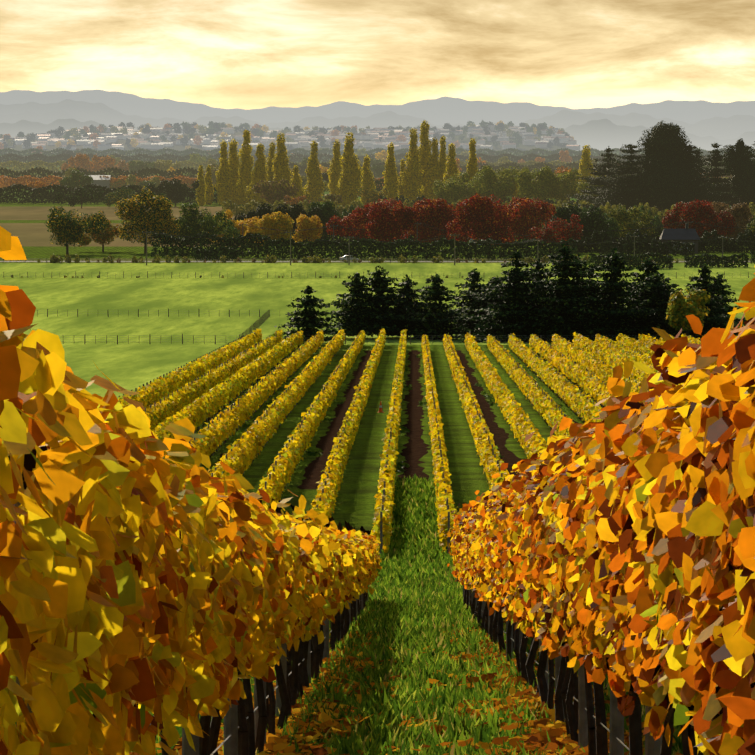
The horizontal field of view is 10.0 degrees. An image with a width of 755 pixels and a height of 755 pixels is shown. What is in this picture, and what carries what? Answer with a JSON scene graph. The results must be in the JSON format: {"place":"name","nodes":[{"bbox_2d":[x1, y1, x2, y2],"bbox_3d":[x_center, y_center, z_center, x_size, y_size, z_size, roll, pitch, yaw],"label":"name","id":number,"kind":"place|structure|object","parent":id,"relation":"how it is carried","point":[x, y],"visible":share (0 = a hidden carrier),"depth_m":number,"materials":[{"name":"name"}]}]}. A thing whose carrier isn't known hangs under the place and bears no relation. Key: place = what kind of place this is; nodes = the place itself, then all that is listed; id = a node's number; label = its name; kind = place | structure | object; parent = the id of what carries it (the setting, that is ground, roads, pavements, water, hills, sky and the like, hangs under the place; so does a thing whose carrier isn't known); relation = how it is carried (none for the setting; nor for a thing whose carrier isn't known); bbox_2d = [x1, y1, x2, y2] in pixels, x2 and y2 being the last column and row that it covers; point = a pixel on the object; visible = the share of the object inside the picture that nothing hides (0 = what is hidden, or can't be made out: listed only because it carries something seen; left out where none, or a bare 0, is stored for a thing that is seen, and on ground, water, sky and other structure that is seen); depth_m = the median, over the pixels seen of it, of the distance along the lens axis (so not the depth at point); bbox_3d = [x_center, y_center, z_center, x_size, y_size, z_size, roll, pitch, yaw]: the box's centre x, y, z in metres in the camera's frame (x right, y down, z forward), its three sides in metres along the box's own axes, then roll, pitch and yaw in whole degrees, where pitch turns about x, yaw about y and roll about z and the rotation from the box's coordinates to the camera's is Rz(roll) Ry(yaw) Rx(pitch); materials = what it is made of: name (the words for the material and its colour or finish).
{"place":"outdoors","nodes":[
{"label":"outdoors","id":0,"kind":"place"},
{"bbox_2d":[0,223,256,246],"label":"field","id":1,"kind":"structure","parent":0,"point":[32,234],"depth_m":1249.82,"materials":[{"name":"plant"}]},
{"bbox_2d":[0,99,263,124],"bbox_3d":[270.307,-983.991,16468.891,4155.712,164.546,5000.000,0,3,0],"label":"hills","id":2,"kind":"structure","parent":0,"point":[92,111],"depth_m":15906.39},
{"bbox_2d":[1,130,569,152],"bbox_3d":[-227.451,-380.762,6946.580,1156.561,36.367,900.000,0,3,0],"label":"trees","id":3,"kind":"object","parent":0,"point":[179,147],"depth_m":6587.60,"materials":[{"name":"plant"}]},
{"bbox_2d":[0,125,579,149],"bbox_3d":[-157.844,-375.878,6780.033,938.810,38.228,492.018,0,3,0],"label":"town buildings","id":4,"kind":"structure","parent":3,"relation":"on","point":[232,131],"depth_m":6649.34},
{"bbox_2d":[1,164,570,171],"bbox_3d":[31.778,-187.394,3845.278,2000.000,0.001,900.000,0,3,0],"label":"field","id":5,"kind":"structure","parent":0,"point":[181,171],"depth_m":3814.21,"materials":[{"name":"plant"}]},
{"bbox_2d":[0,190,576,199],"bbox_3d":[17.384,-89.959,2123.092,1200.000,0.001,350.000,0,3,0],"label":"field","id":6,"kind":"structure","parent":0,"point":[327,192],"depth_m":2061.69,"materials":[{"name":"plant"}]},
{"bbox_2d":[1,175,597,184],"bbox_3d":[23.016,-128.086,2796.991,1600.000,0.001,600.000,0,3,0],"label":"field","id":7,"kind":"structure","parent":0,"point":[166,176],"depth_m":3018.04,"materials":[{"name":"plant"}]},
{"bbox_2d":[0,261,752,261],"bbox_3d":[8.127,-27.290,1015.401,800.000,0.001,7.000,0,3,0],"label":"road","id":8,"kind":"structure","parent":0,"point":[282,261],"depth_m":1015.69,"materials":[{"name":"grey asphalt"}]},
{"bbox_2d":[340,255,358,259],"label":"car","id":9,"kind":"object","parent":8,"relation":"on","point":[341,258],"depth_m":1016.82,"materials":[{"name":"white metal"}]},
{"bbox_2d":[0,151,753,624],"bbox_3d":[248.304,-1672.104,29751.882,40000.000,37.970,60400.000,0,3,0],"label":"ground","id":10,"kind":"structure","parent":0,"point":[358,493],"depth_m":290.58,"materials":[{"name":"green plant"}]},
{"bbox_2d":[86,180,109,187],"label":"shed walls","id":11,"kind":"structure","parent":10,"relation":"on","point":[102,183],"depth_m":2337.98,"materials":[{"name":"grey"}]},
{"bbox_2d":[89,175,110,179],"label":"shed roof","id":12,"kind":"structure","parent":11,"relation":"on","point":[95,177],"depth_m":2340.48,"materials":[{"name":"grey metal"}]},
{"bbox_2d":[22,345,224,398],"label":"paddock","id":13,"kind":"structure","parent":10,"relation":"on","point":[129,367],"depth_m":448.08,"materials":[{"name":"green plant"}]},
{"bbox_2d":[15,473,682,754],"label":"grass","id":14,"kind":"structure","parent":10,"relation":"on","point":[411,603],"depth_m":53.88,"materials":[{"name":"green plant"}]},
{"bbox_2d":[4,329,720,754],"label":"vineyard posts","id":15,"kind":"object","parent":10,"relation":"on","point":[616,729],"visible":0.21,"depth_m":38.55,"materials":[{"name":"brown wood"}]},
{"bbox_2d":[0,236,379,754],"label":"grapevine leaves","id":16,"kind":"object","parent":15,"relation":"attached to","point":[146,690],"visible":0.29,"depth_m":14.90,"materials":[{"name":"plant"}]},
{"bbox_2d":[211,595,629,754],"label":"vine wires","id":17,"kind":"object","parent":15,"relation":"attached to","point":[221,744],"visible":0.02,"depth_m":29.28,"materials":[{"name":"grey metal"}]},
{"bbox_2d":[447,273,754,754],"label":"grapevine leaves","id":18,"kind":"object","parent":15,"relation":"attached to","point":[638,599],"visible":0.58,"depth_m":19.47,"materials":[{"name":"orange plant"}]},
{"bbox_2d":[3,129,747,339],"bbox_3d":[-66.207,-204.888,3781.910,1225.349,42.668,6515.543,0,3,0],"label":"tree trunks","id":19,"kind":"object","parent":10,"relation":"on","point":[528,228],"visible":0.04,"depth_m":1093.70,"materials":[{"name":"brown plant"}]},
{"bbox_2d":[0,124,714,246],"bbox_3d":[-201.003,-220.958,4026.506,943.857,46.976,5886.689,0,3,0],"label":"trees","id":20,"kind":"object","parent":19,"relation":"attached to","point":[40,183],"visible":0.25,"depth_m":2339.23,"materials":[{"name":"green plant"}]},
{"bbox_2d":[0,120,754,246],"bbox_3d":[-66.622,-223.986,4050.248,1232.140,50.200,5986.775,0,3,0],"label":"green foliage","id":21,"kind":"object","parent":19,"relation":"attached to","point":[608,225],"visible":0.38,"depth_m":1283.28,"materials":[{"name":"green plant"}]},
{"bbox_2d":[0,121,754,277],"bbox_3d":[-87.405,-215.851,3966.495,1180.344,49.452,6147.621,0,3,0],"label":"trees","id":22,"kind":"object","parent":19,"relation":"attached to","point":[168,164],"visible":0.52,"depth_m":1726.08,"materials":[{"name":"green plant"}]},
{"bbox_2d":[0,120,754,255],"bbox_3d":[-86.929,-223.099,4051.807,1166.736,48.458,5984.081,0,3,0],"label":"foliage","id":23,"kind":"object","parent":19,"relation":"attached to","point":[663,169],"materials":[{"name":"green plant"}]},
{"bbox_2d":[61,148,752,262],"bbox_3d":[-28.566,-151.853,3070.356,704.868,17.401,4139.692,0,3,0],"label":"trees","id":24,"kind":"object","parent":19,"relation":"attached to","point":[740,213],"visible":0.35,"depth_m":1140.61,"materials":[{"name":"brown plant"}]},
{"bbox_2d":[126,148,709,330],"bbox_3d":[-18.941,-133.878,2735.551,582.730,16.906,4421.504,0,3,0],"label":"trees","id":25,"kind":"object","parent":19,"relation":"attached to","point":[537,194],"visible":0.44,"depth_m":1706.90,"materials":[{"name":"green plant"}]},
{"bbox_2d":[3,257,748,396],"bbox_3d":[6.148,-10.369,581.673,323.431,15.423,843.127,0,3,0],"label":"fence posts","id":26,"kind":"object","parent":10,"relation":"on","point":[262,318],"visible":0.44,"depth_m":588.02,"materials":[{"name":"wood"}]},
{"bbox_2d":[0,258,754,276],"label":"paddock fence wires","id":27,"kind":"object","parent":26,"relation":"attached to","point":[414,275],"visible":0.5,"depth_m":897.99,"materials":[{"name":"grey metal"}]},
{"bbox_2d":[0,262,752,262],"bbox_3d":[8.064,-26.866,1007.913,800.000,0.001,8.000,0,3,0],"label":"road verge","id":28,"kind":"structure","parent":10,"relation":"on","point":[277,262],"depth_m":1007.82,"materials":[{"name":"green plant"}]},
{"bbox_2d":[0,226,754,754],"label":"grapevine leaves","id":29,"kind":"object","parent":10,"relation":"on","point":[38,596],"visible":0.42,"depth_m":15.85,"materials":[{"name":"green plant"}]},
{"bbox_2d":[0,263,754,344],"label":"paddock","id":30,"kind":"structure","parent":10,"relation":"on","point":[203,305],"depth_m":782.14,"materials":[{"name":"green plant"}]},
{"bbox_2d":[274,243,746,343],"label":"conifer trees","id":31,"kind":"object","parent":30,"relation":"on","point":[594,309],"visible":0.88,"depth_m":540.22,"materials":[{"name":"green plant"}]},
{"bbox_2d":[0,258,754,260],"bbox_3d":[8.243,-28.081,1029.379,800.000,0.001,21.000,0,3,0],"label":"road verge","id":32,"kind":"structure","parent":10,"relation":"on","point":[181,259],"depth_m":1031.80,"materials":[{"name":"green plant"}]},
{"bbox_2d":[195,120,596,205],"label":"poplar trees","id":33,"kind":"object","parent":10,"relation":"on","point":[239,196],"visible":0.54,"depth_m":1803.37,"materials":[{"name":"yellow plant"}]},
{"bbox_2d":[218,350,577,488],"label":"soil strips","id":34,"kind":"object","parent":10,"relation":"on","point":[414,451],"visible":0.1,"depth_m":278.80,"materials":[{"name":"brown soil"}]},
{"bbox_2d":[239,349,565,471],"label":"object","id":35,"kind":"object","parent":10,"relation":"on","point":[404,430],"visible":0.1,"depth_m":315.71,"materials":[{"name":"brown soil"}]},
{"bbox_2d":[105,328,700,554],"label":"vine leaves","id":36,"kind":"object","parent":10,"relation":"on","point":[230,386],"visible":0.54,"depth_m":304.43,"materials":[{"name":"yellow plant"}]},
{"bbox_2d":[129,578,682,754],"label":"fallen leaves","id":37,"kind":"object","parent":10,"relation":"on","point":[556,730],"visible":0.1,"depth_m":37.92,"materials":[{"name":"orange plant"}]},
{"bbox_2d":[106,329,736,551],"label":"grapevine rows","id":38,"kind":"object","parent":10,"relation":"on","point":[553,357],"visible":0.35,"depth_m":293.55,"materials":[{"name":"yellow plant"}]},
{"bbox_2d":[143,340,703,754],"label":"grapevine trunks","id":39,"kind":"object","parent":10,"relation":"on","point":[291,689],"visible":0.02,"depth_m":35.87,"materials":[{"name":"brown wood"}]},
{"bbox_2d":[142,221,725,264],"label":"utility poles","id":40,"kind":"object","parent":10,"relation":"on","point":[417,223],"visible":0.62,"depth_m":985.83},
{"bbox_2d":[151,177,754,267],"bbox_3d":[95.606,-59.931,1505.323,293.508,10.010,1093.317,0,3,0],"label":"hedge foliage","id":41,"kind":"object","parent":10,"relation":"on","point":[212,253],"visible":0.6,"depth_m":1032.04,"materials":[{"name":"green plant"}]},
{"bbox_2d":[0,90,754,124],"bbox_3d":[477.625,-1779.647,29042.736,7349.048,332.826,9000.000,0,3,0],"label":"mountain range","id":42,"kind":"structure","parent":0,"point":[444,110],"depth_m":27759.45,"materials":[{"name":"grey stone"}]},
{"bbox_2d":[0,110,754,139],"bbox_3d":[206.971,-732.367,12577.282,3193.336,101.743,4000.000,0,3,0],"label":"hills","id":43,"kind":"structure","parent":0,"point":[731,127],"depth_m":12086.71,"materials":[{"name":"grey"}]},
{"bbox_2d":[0,119,754,150],"bbox_3d":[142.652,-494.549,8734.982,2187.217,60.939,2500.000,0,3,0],"label":"hills","id":44,"kind":"structure","parent":0,"point":[602,134],"depth_m":8290.55,"materials":[{"name":"grey"}]},
{"bbox_2d":[0,206,754,219],"bbox_3d":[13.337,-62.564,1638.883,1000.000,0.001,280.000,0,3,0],"label":"field","id":45,"kind":"structure","parent":0,"point":[25,212],"depth_m":1665.80,"materials":[{"name":"plant"}]},
{"bbox_2d":[0,0,754,109],"label":"sky","id":46,"kind":"structure","parent":0,"point":[224,54],"materials":[{"name":"beige"}]},
{"bbox_2d":[47,120,709,329],"bbox_3d":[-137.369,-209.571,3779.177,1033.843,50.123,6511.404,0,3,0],"label":"trees","id":47,"kind":"object","parent":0,"point":[265,223],"visible":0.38,"depth_m":1113.48,"materials":[{"name":"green plant"}]},
{"bbox_2d":[8,446,754,754],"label":"vine canopy interior","id":48,"kind":"object","parent":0,"point":[29,462],"depth_m":19.70,"materials":[{"name":"brown plant"}]},
{"bbox_2d":[143,221,754,261],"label":"shrubs","id":49,"kind":"object","parent":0,"point":[466,236],"visible":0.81,"depth_m":985.83,"materials":[{"name":"green plant"}]},
{"bbox_2d":[660,240,697,253],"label":"house walls","id":50,"kind":"structure","parent":0,"point":[696,247],"depth_m":1083.23,"materials":[{"name":"beige paint"}]},
{"bbox_2d":[659,223,699,239],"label":"house roof","id":51,"kind":"structure","parent":50,"relation":"on","point":[686,233],"depth_m":1084.72,"materials":[{"name":"metal"}]}
]}

